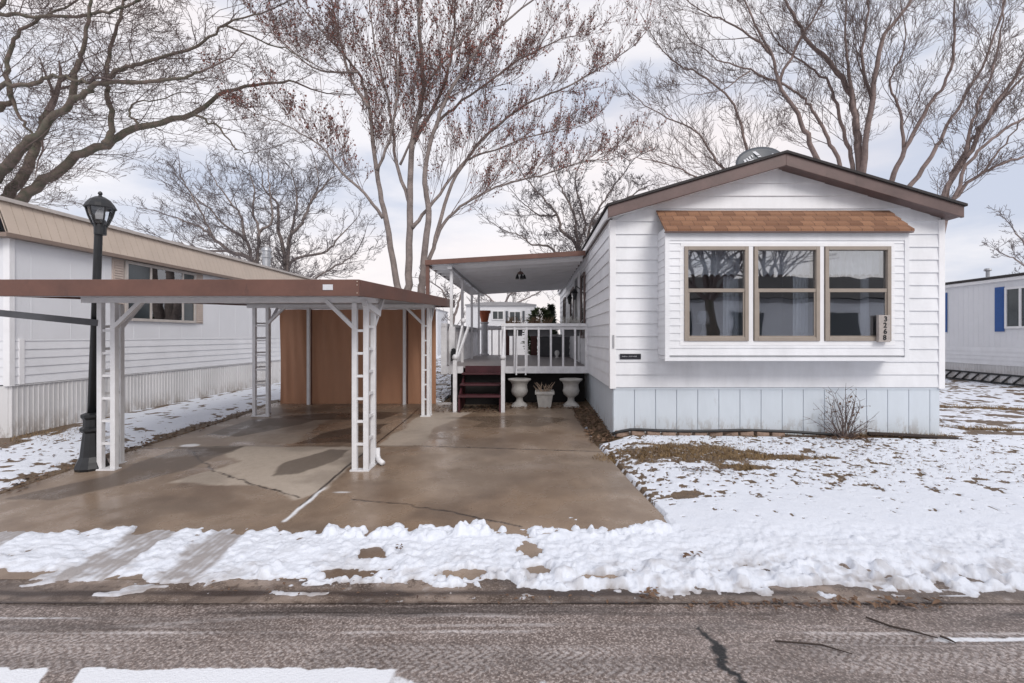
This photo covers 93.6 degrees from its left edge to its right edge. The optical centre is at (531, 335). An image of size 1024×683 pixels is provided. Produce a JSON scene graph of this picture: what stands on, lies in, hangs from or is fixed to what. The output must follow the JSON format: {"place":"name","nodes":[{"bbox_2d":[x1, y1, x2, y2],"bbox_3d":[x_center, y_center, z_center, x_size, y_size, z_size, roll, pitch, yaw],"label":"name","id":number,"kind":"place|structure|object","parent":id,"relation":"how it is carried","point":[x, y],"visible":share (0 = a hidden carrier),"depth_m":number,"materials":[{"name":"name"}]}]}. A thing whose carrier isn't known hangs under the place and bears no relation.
{"place":"outdoors","nodes":[
{"label":"outdoors","id":0,"kind":"place"},
{"bbox_2d":[0,402,718,578],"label":"driveway","id":1,"kind":"structure","parent":0,"point":[288,468],"depth_m":5.29,"materials":[{"name":"concrete"}]},
{"bbox_2d":[74,191,117,472],"bbox_3d":[-5.244,-0.070,5.770,0.423,3.337,0.330,0,0,0],"label":"lamp post","id":2,"kind":"object","parent":1,"relation":"on","point":[98,207],"visible":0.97,"depth_m":5.73,"materials":[{"name":"black metal"}]},
{"bbox_2d":[0,279,454,471],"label":"carport","id":3,"kind":"object","parent":1,"relation":"on","point":[334,295],"visible":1,"depth_m":5.69,"materials":[{"name":"wood"}]},
{"bbox_2d":[452,318,505,412],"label":"porch steps","id":4,"kind":"structure","parent":1,"relation":"on","point":[482,385],"depth_m":9.89,"materials":[{"name":"brown paint"}]},
{"bbox_2d":[425,250,584,405],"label":"porch roof","id":5,"kind":"structure","parent":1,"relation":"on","point":[478,276],"depth_m":11.45,"materials":[{"name":"metal"}]},
{"bbox_2d":[515,268,525,279],"bbox_3d":[-0.260,-1.483,11.200,0.253,0.300,0.261,0,0,0],"label":"wind chime","id":6,"kind":"object","parent":5,"relation":"hanging from","point":[521,274],"visible":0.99,"depth_m":11.14,"materials":[{"name":"black metal"}]},
{"bbox_2d":[508,378,530,406],"bbox_3d":[-0.259,1.173,9.930,0.480,0.585,0.475,0,0,0],"label":"garden urn","id":7,"kind":"object","parent":1,"relation":"on","point":[519,390],"visible":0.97,"depth_m":9.80,"materials":[{"name":"concrete"}]},
{"bbox_2d":[535,382,554,407],"bbox_3d":[0.249,1.196,9.842,0.453,0.511,0.404,0,0,0],"label":"square planter","id":8,"kind":"object","parent":1,"relation":"on","point":[544,398],"visible":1,"depth_m":9.71,"materials":[{"name":"concrete"}]},
{"bbox_2d":[560,378,581,407],"bbox_3d":[0.807,1.173,9.930,0.480,0.585,0.475,0,0,0],"label":"garden urn","id":9,"kind":"object","parent":1,"relation":"on","point":[570,388],"visible":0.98,"depth_m":9.80,"materials":[{"name":"stone"}]},
{"bbox_2d":[0,603,1023,682],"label":"road","id":10,"kind":"structure","parent":0,"point":[345,643],"depth_m":2.73,"materials":[{"name":"grey asphalt"}]},
{"bbox_2d":[0,563,1023,602],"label":"gutter","id":11,"kind":"object","parent":10,"relation":"on","point":[247,591],"visible":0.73,"depth_m":3.23,"materials":[{"name":"concrete"}]},
{"bbox_2d":[775,640,851,653],"bbox_3d":[1.574,1.738,2.700,0.383,0.010,0.046,0,0,17],"label":"stick","id":12,"kind":"object","parent":10,"relation":"on","point":[810,644],"visible":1,"depth_m":2.71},
{"bbox_2d":[866,616,937,637],"bbox_3d":[2.193,1.738,2.856,0.342,0.013,0.036,0,0,37],"label":"stick","id":13,"kind":"object","parent":10,"relation":"on","point":[888,625],"visible":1,"depth_m":2.85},
{"bbox_2d":[940,635,955,642],"bbox_3d":[2.386,1.738,2.753,0.017,0.014,0.074,0,0,-33],"label":"crack","id":14,"kind":"object","parent":10,"relation":"on","point":[944,637],"visible":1,"depth_m":2.75,"materials":[{"name":"black asphalt"}]},
{"bbox_2d":[0,0,1023,333],"label":"sky","id":15,"kind":"structure","parent":0,"point":[463,235],"materials":[{"name":"white"}]},
{"bbox_2d":[393,339,1005,603],"bbox_3d":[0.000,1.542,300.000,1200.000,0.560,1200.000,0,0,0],"label":"ground","id":16,"kind":"structure","parent":0,"point":[586,403],"depth_m":8.16,"materials":[{"name":"brown soil"}]},
{"bbox_2d":[0,196,331,437],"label":"mobile home","id":17,"kind":"object","parent":16,"relation":"on","point":[177,352],"visible":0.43,"depth_m":8.47,"materials":[{"name":"white plastic"}]},
{"bbox_2d":[124,260,195,322],"bbox_3d":[-7.377,-0.825,9.610,0.043,1.090,1.820,0,0,0],"label":"window","id":18,"kind":"structure","parent":17,"relation":"in","point":[151,312],"depth_m":9.51,"materials":[{"name":"glass"}]},
{"bbox_2d":[0,0,370,208],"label":"bare tree","id":19,"kind":"object","parent":16,"relation":"on","point":[32,143],"visible":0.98,"depth_m":13.55,"materials":[{"name":"brown plant"}]},
{"bbox_2d":[112,122,306,271],"bbox_3d":[-18.340,-5.429,28.103,12.600,13.761,6.515,0,0,12],"label":"bare tree","id":20,"kind":"object","parent":16,"relation":"on","point":[224,248],"visible":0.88,"depth_m":27.73,"materials":[{"name":"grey plant"}]},
{"bbox_2d":[230,122,386,278],"bbox_3d":[-12.939,-5.811,29.011,9.831,14.552,6.200,0,0,10],"label":"bare tree","id":21,"kind":"object","parent":16,"relation":"on","point":[283,249],"visible":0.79,"depth_m":28.84,"materials":[{"name":"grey plant"}]},
{"bbox_2d":[279,308,435,404],"bbox_3d":[-3.679,0.461,10.099,3.299,2.142,0.198,0,0,0],"label":"shed","id":22,"kind":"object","parent":16,"relation":"on","point":[316,355],"visible":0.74,"depth_m":10.15,"materials":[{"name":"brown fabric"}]},
{"bbox_2d":[339,309,447,355],"bbox_3d":[-10.500,-0.305,34.950,8.120,3.410,4.100,0,0,0],"label":"mobile home","id":23,"kind":"object","parent":16,"relation":"on","point":[440,314],"visible":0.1,"depth_m":33.37,"materials":[{"name":"grey metal"}]},
{"bbox_2d":[190,0,671,309],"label":"maple tree","id":24,"kind":"object","parent":16,"relation":"on","point":[417,129],"visible":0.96,"depth_m":14.46,"materials":[{"name":"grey plant"}]},
{"bbox_2d":[412,267,476,324],"bbox_3d":[-5.769,-1.997,35.819,7.019,6.900,2.998,0,0,-13],"label":"bare tree","id":25,"kind":"object","parent":16,"relation":"on","point":[446,296],"visible":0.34,"depth_m":35.95,"materials":[{"name":"brown plant"}]},
{"bbox_2d":[465,302,536,354],"bbox_3d":[-1.823,-0.295,32.950,4.174,3.389,10.100,0,0,0],"label":"mobile home","id":26,"kind":"object","parent":16,"relation":"on","point":[500,313],"visible":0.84,"depth_m":28.00,"materials":[{"name":"grey metal"}]},
{"bbox_2d":[489,330,501,354],"bbox_3d":[-2.100,0.375,27.975,0.817,1.950,0.030,0,0,0],"label":"door","id":27,"kind":"structure","parent":26,"relation":"in","point":[495,332],"depth_m":27.96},
{"bbox_2d":[492,310,503,319],"bbox_3d":[-1.983,-1.210,27.970,0.700,0.554,0.055,0,0,0],"label":"window","id":28,"kind":"structure","parent":26,"relation":"in","point":[496,314],"depth_m":27.94,"materials":[{"name":"grey glass"}]},
{"bbox_2d":[509,311,520,321],"bbox_3d":[-0.992,-1.138,27.970,0.700,0.642,0.055,0,0,0],"label":"window","id":29,"kind":"structure","parent":26,"relation":"in","point":[517,314],"depth_m":27.94,"materials":[{"name":"grey glass"}]},
{"bbox_2d":[473,291,548,302],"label":"bare tree","id":30,"kind":"object","parent":16,"relation":"on","point":[513,298],"visible":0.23,"depth_m":45.88,"materials":[{"name":"brown plant"}]},
{"bbox_2d":[0,357,1023,603],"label":"snow","id":31,"kind":"structure","parent":16,"relation":"on","point":[912,529],"depth_m":4.00,"materials":[{"name":"white snow"}]},
{"bbox_2d":[1,402,1023,611],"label":"fallen leaves","id":32,"kind":"object","parent":16,"relation":"on","point":[833,604],"depth_m":5.94,"materials":[{"name":"brown plant"}]},
{"bbox_2d":[1,403,1023,490],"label":"dead grass","id":33,"kind":"structure","parent":16,"relation":"on","point":[675,451],"depth_m":6.21,"materials":[{"name":"brown plant"}]},
{"bbox_2d":[441,323,587,401],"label":"deck","id":34,"kind":"structure","parent":16,"relation":"on","point":[546,371],"depth_m":10.48,"materials":[{"name":"white paint"}]},
{"bbox_2d":[451,348,455,360],"bbox_3d":[-1.635,0.387,10.002,0.104,0.268,0.097,0,0,0],"label":"mailbox","id":35,"kind":"object","parent":34,"relation":"attached to","point":[453,351],"visible":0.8,"depth_m":9.97,"materials":[{"name":"black metal"}]},
{"bbox_2d":[480,322,488,355],"bbox_3d":[-1.554,0.093,15.700,0.300,1.100,0.300,0,0,0],"label":"pedestal","id":36,"kind":"object","parent":34,"relation":"on","point":[484,338],"visible":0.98,"depth_m":15.61,"materials":[{"name":"white paint"}]},
{"bbox_2d":[480,310,490,321],"bbox_3d":[-1.554,-0.642,15.700,0.410,0.370,0.404,0,0,0],"label":"terracotta pot","id":37,"kind":"object","parent":36,"relation":"on","point":[484,315],"visible":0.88,"depth_m":15.57,"materials":[{"name":"brown ceramic"}]},
{"bbox_2d":[480,325,501,328],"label":"rail snow","id":38,"kind":"structure","parent":34,"relation":"on","point":[493,327],"depth_m":16.25,"materials":[{"name":"white snow"}]},
{"bbox_2d":[506,321,508,354],"bbox_3d":[-0.822,0.071,16.095,0.130,1.143,0.050,0,0,0],"label":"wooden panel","id":39,"kind":"object","parent":34,"relation":"on","point":[507,344],"visible":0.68,"depth_m":16.08,"materials":[{"name":"red wood"}]},
{"bbox_2d":[506,317,525,335],"bbox_3d":[-0.344,-0.215,10.268,0.442,0.430,0.256,0,0,0],"label":"rail planter","id":40,"kind":"object","parent":34,"relation":"attached to","point":[510,332],"visible":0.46,"depth_m":10.20,"materials":[{"name":"grey plastic"}]},
{"bbox_2d":[516,330,525,374],"bbox_3d":[-0.229,0.343,10.009,0.223,0.938,0.082,0,0,0],"label":"plant ladder","id":41,"kind":"object","parent":34,"relation":"attached to","point":[517,353],"visible":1,"depth_m":10.00,"materials":[{"name":"white paint"}]},
{"bbox_2d":[531,321,536,354],"bbox_3d":[0.067,0.071,16.095,0.220,1.143,0.050,0,0,0],"label":"wooden panel","id":42,"kind":"object","parent":34,"relation":"on","point":[533,345],"visible":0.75,"depth_m":16.08,"materials":[{"name":"red wood"}]},
{"bbox_2d":[526,316,553,335],"bbox_3d":[0.165,-0.215,10.265,0.621,0.430,0.290,0,0,0],"label":"rail planter","id":43,"kind":"object","parent":34,"relation":"attached to","point":[542,332],"visible":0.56,"depth_m":10.20,"materials":[{"name":"grey plastic"}]},
{"bbox_2d":[537,334,569,356],"bbox_3d":[0.703,0.298,15.200,1.090,0.690,0.540,0,0,0],"label":"storage box","id":44,"kind":"object","parent":34,"relation":"on","point":[545,344],"visible":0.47,"depth_m":14.95,"materials":[{"name":"grey plastic"}]},
{"bbox_2d":[557,316,582,335],"bbox_3d":[0.806,-0.214,10.283,0.549,0.428,0.300,0,0,10],"label":"rail planter","id":45,"kind":"object","parent":34,"relation":"attached to","point":[568,332],"visible":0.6,"depth_m":10.20,"materials":[{"name":"grey plastic"}]},
{"bbox_2d":[521,307,557,354],"bbox_3d":[0.314,0.182,18.488,1.532,2.632,1.467,0,0,0],"label":"evergreen tree","id":46,"kind":"object","parent":16,"relation":"on","point":[537,312],"visible":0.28,"depth_m":18.35,"materials":[{"name":"green plant"}]},
{"bbox_2d":[547,303,558,333],"bbox_3d":[0.859,0.028,20.973,0.993,2.940,1.012,0,0,0],"label":"evergreen tree","id":47,"kind":"object","parent":16,"relation":"on","point":[552,308],"visible":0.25,"depth_m":20.90,"materials":[{"name":"green plant"}]},
{"bbox_2d":[467,124,665,299],"bbox_3d":[1.986,-4.996,25.626,11.142,12.932,5.285,0,0,0],"label":"bare tree","id":48,"kind":"object","parent":16,"relation":"on","point":[580,238],"visible":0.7,"depth_m":25.80,"materials":[{"name":"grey plant"}]},
{"bbox_2d":[615,430,628,436],"bbox_3d":[1.331,1.442,7.095,0.190,0.082,0.100,1,0,-6],"label":"edging brick","id":49,"kind":"object","parent":16,"relation":"on","point":[622,434],"visible":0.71,"depth_m":7.05,"materials":[{"name":"brown brick"}]},
{"bbox_2d":[630,431,644,434],"bbox_3d":[1.551,1.417,7.057,0.190,0.082,0.100,0,0,-1],"label":"edging brick","id":50,"kind":"object","parent":16,"relation":"on","point":[637,432],"visible":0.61,"depth_m":7.01,"materials":[{"name":"brown brick"}]},
{"bbox_2d":[646,431,659,434],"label":"edging brick","id":51,"kind":"object","parent":16,"relation":"on","point":[651,433],"visible":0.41,"depth_m":6.98,"materials":[{"name":"brown brick"}]},
{"bbox_2d":[612,428,840,435],"bbox_3d":[2.838,1.403,7.010,3.336,0.116,0.144,0,0,0],"label":"lawn edging","id":52,"kind":"object","parent":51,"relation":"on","point":[720,430],"visible":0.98,"depth_m":7.00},
{"bbox_2d":[661,432,675,435],"bbox_3d":[1.992,1.426,7.011,0.190,0.082,0.100,-4,2,3],"label":"edging brick","id":53,"kind":"object","parent":16,"relation":"on","point":[669,433],"visible":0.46,"depth_m":6.96,"materials":[{"name":"brown brick"}]},
{"bbox_2d":[677,432,690,435],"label":"edging brick","id":54,"kind":"object","parent":16,"relation":"on","point":[687,434],"visible":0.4,"depth_m":6.97,"materials":[{"name":"brown brick"}]},
{"bbox_2d":[692,432,706,434],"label":"edging brick","id":55,"kind":"object","parent":16,"relation":"on","point":[699,433],"visible":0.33,"depth_m":6.99,"materials":[{"name":"brown brick"}]},
{"bbox_2d":[708,432,722,435],"bbox_3d":[2.693,1.432,7.062,0.190,0.082,0.100,1,1,5],"label":"edging brick","id":56,"kind":"object","parent":16,"relation":"on","point":[715,433],"visible":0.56,"depth_m":7.01,"materials":[{"name":"brown brick"}]},
{"bbox_2d":[723,432,737,435],"bbox_3d":[2.936,1.432,7.101,0.190,0.082,0.100,0,-3,6],"label":"edging brick","id":57,"kind":"object","parent":16,"relation":"on","point":[732,433],"visible":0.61,"depth_m":7.05,"materials":[{"name":"brown brick"}]},
{"bbox_2d":[738,432,753,435],"bbox_3d":[3.165,1.435,7.101,0.190,0.082,0.100,-2,-2,6],"label":"edging brick","id":58,"kind":"object","parent":16,"relation":"on","point":[747,433],"visible":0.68,"depth_m":7.05,"materials":[{"name":"brown brick"}]},
{"bbox_2d":[754,432,768,435],"bbox_3d":[3.394,1.438,7.100,0.190,0.082,0.100,-1,0,-5],"label":"edging brick","id":59,"kind":"object","parent":16,"relation":"on","point":[761,433],"visible":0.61,"depth_m":7.05,"materials":[{"name":"brown brick"}]},
{"bbox_2d":[557,150,967,436],"bbox_3d":[3.647,-0.552,13.480,5.185,4.225,13.640,0,0,0],"label":"mobile home","id":60,"kind":"object","parent":16,"relation":"on","point":[793,274],"visible":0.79,"depth_m":7.14,"materials":[{"name":"white plastic"}]},
{"bbox_2d":[563,297,565,322],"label":"window","id":61,"kind":"structure","parent":60,"relation":"in","point":[564,299],"depth_m":16.60,"materials":[{"name":"grey glass"}]},
{"bbox_2d":[567,292,571,303],"bbox_3d":[1.049,-1.031,13.000,0.228,0.342,0.147,0,0,0],"label":"wall lantern","id":62,"kind":"object","parent":60,"relation":"attached to","point":[569,297],"depth_m":12.97,"materials":[{"name":"black metal"}]},
{"bbox_2d":[570,287,573,322],"bbox_3d":[1.144,-0.725,13.750,0.040,1.250,1.100,0,0,0],"label":"window","id":63,"kind":"structure","parent":60,"relation":"in","point":[572,302],"depth_m":13.63,"materials":[{"name":"grey glass"}]},
{"bbox_2d":[572,286,579,299],"bbox_3d":[1.049,-1.031,11.450,0.228,0.342,0.147,0,0,0],"label":"wall lantern","id":64,"kind":"object","parent":60,"relation":"attached to","point":[574,292],"depth_m":11.42,"materials":[{"name":"black metal"}]},
{"bbox_2d":[573,272,579,361],"bbox_3d":[1.109,-0.465,12.175,0.108,2.170,1.150,0,0,0],"label":"door","id":65,"kind":"structure","parent":60,"relation":"in","point":[577,277],"depth_m":11.92,"materials":[{"name":"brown plastic"}]},
{"bbox_2d":[580,272,584,337],"bbox_3d":[1.144,-0.675,10.850,0.040,1.450,0.800,0,0,0],"label":"window","id":66,"kind":"structure","parent":60,"relation":"in","point":[582,278],"depth_m":10.93,"materials":[{"name":"grey glass"}]},
{"bbox_2d":[620,354,640,358],"bbox_3d":[1.462,0.304,7.130,0.312,0.080,0.022,0,0,0],"label":"name sign","id":67,"kind":"object","parent":60,"relation":"attached to","point":[630,356],"visible":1,"depth_m":7.12,"materials":[{"name":"black metal"}]},
{"bbox_2d":[684,246,748,340],"bbox_3d":[2.588,-0.564,6.844,0.900,1.389,0.248,0,0,0],"label":"window","id":68,"kind":"structure","parent":60,"relation":"in","point":[708,260],"depth_m":6.90,"materials":[{"name":"clear glass"}]},
{"bbox_2d":[736,147,779,164],"bbox_3d":[3.582,-2.638,7.551,0.532,0.761,0.579,0,0,-45],"label":"satellite dish","id":69,"kind":"object","parent":60,"relation":"attached to","point":[751,154],"visible":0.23,"depth_m":7.64,"materials":[{"name":"grey metal"}]},
{"bbox_2d":[753,246,819,340],"bbox_3d":[3.577,-0.564,6.844,0.918,1.389,0.248,0,0,0],"label":"window","id":70,"kind":"structure","parent":60,"relation":"in","point":[790,260],"depth_m":6.90,"materials":[{"name":"clear glass"}]},
{"bbox_2d":[824,246,890,340],"bbox_3d":[4.572,-0.564,6.844,0.924,1.389,0.248,0,0,0],"label":"window","id":71,"kind":"structure","parent":60,"relation":"in","point":[846,260],"depth_m":6.90,"materials":[{"name":"clear glass"}]},
{"bbox_2d":[876,315,889,341],"bbox_3d":[4.894,-0.104,6.684,0.160,0.375,0.061,0,0,0],"label":"number plaque","id":72,"kind":"object","parent":60,"relation":"attached to","point":[882,328],"visible":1,"depth_m":6.66,"materials":[{"name":"grey wood"}]},
{"bbox_2d":[769,432,784,436],"bbox_3d":[3.624,1.441,7.100,0.190,0.082,0.100,1,0,0],"label":"edging brick","id":73,"kind":"object","parent":16,"relation":"on","point":[777,434],"visible":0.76,"depth_m":7.05,"materials":[{"name":"brown brick"}]},
{"bbox_2d":[575,0,1023,186],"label":"bare tree","id":74,"kind":"object","parent":16,"relation":"on","point":[860,146],"visible":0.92,"depth_m":19.46,"materials":[{"name":"brown plant"}]},
{"bbox_2d":[801,385,878,438],"bbox_3d":[4.428,1.096,6.897,0.958,0.833,0.483,0,0,0],"label":"bare shrub","id":75,"kind":"object","parent":16,"relation":"on","point":[843,432],"visible":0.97,"depth_m":6.90,"materials":[{"name":"brown plant"}]},
{"bbox_2d":[925,0,1023,232],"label":"bare tree","id":76,"kind":"object","parent":16,"relation":"on","point":[961,162],"visible":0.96,"depth_m":15.23,"materials":[{"name":"brown plant"}]},
{"bbox_2d":[945,268,1023,375],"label":"mobile home","id":77,"kind":"object","parent":16,"relation":"on","point":[984,322],"visible":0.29,"depth_m":16.91,"materials":[{"name":"white plastic"}]},
{"bbox_2d":[1004,286,1023,328],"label":"window","id":78,"kind":"structure","parent":77,"relation":"in","point":[1013,296],"depth_m":15.89,"materials":[{"name":"white plastic"}]},
{"bbox_2d":[945,369,1023,386],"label":"rail fence","id":79,"kind":"object","parent":16,"relation":"on","point":[1003,379],"visible":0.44,"depth_m":16.06,"materials":[{"name":"metal"}]},
{"bbox_2d":[981,204,1023,274],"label":"bare tree","id":80,"kind":"object","parent":16,"relation":"on","point":[1012,248],"visible":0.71,"depth_m":40.25,"materials":[{"name":"brown plant"}]},
{"bbox_2d":[696,311,709,335],"bbox_3d":[2.618,-0.090,7.350,0.200,0.580,0.197,0,0,0],"label":"table lamp","id":81,"kind":"object","parent":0,"point":[703,318],"visible":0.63,"depth_m":7.29,"materials":[{"name":"fabric"}]}
]}

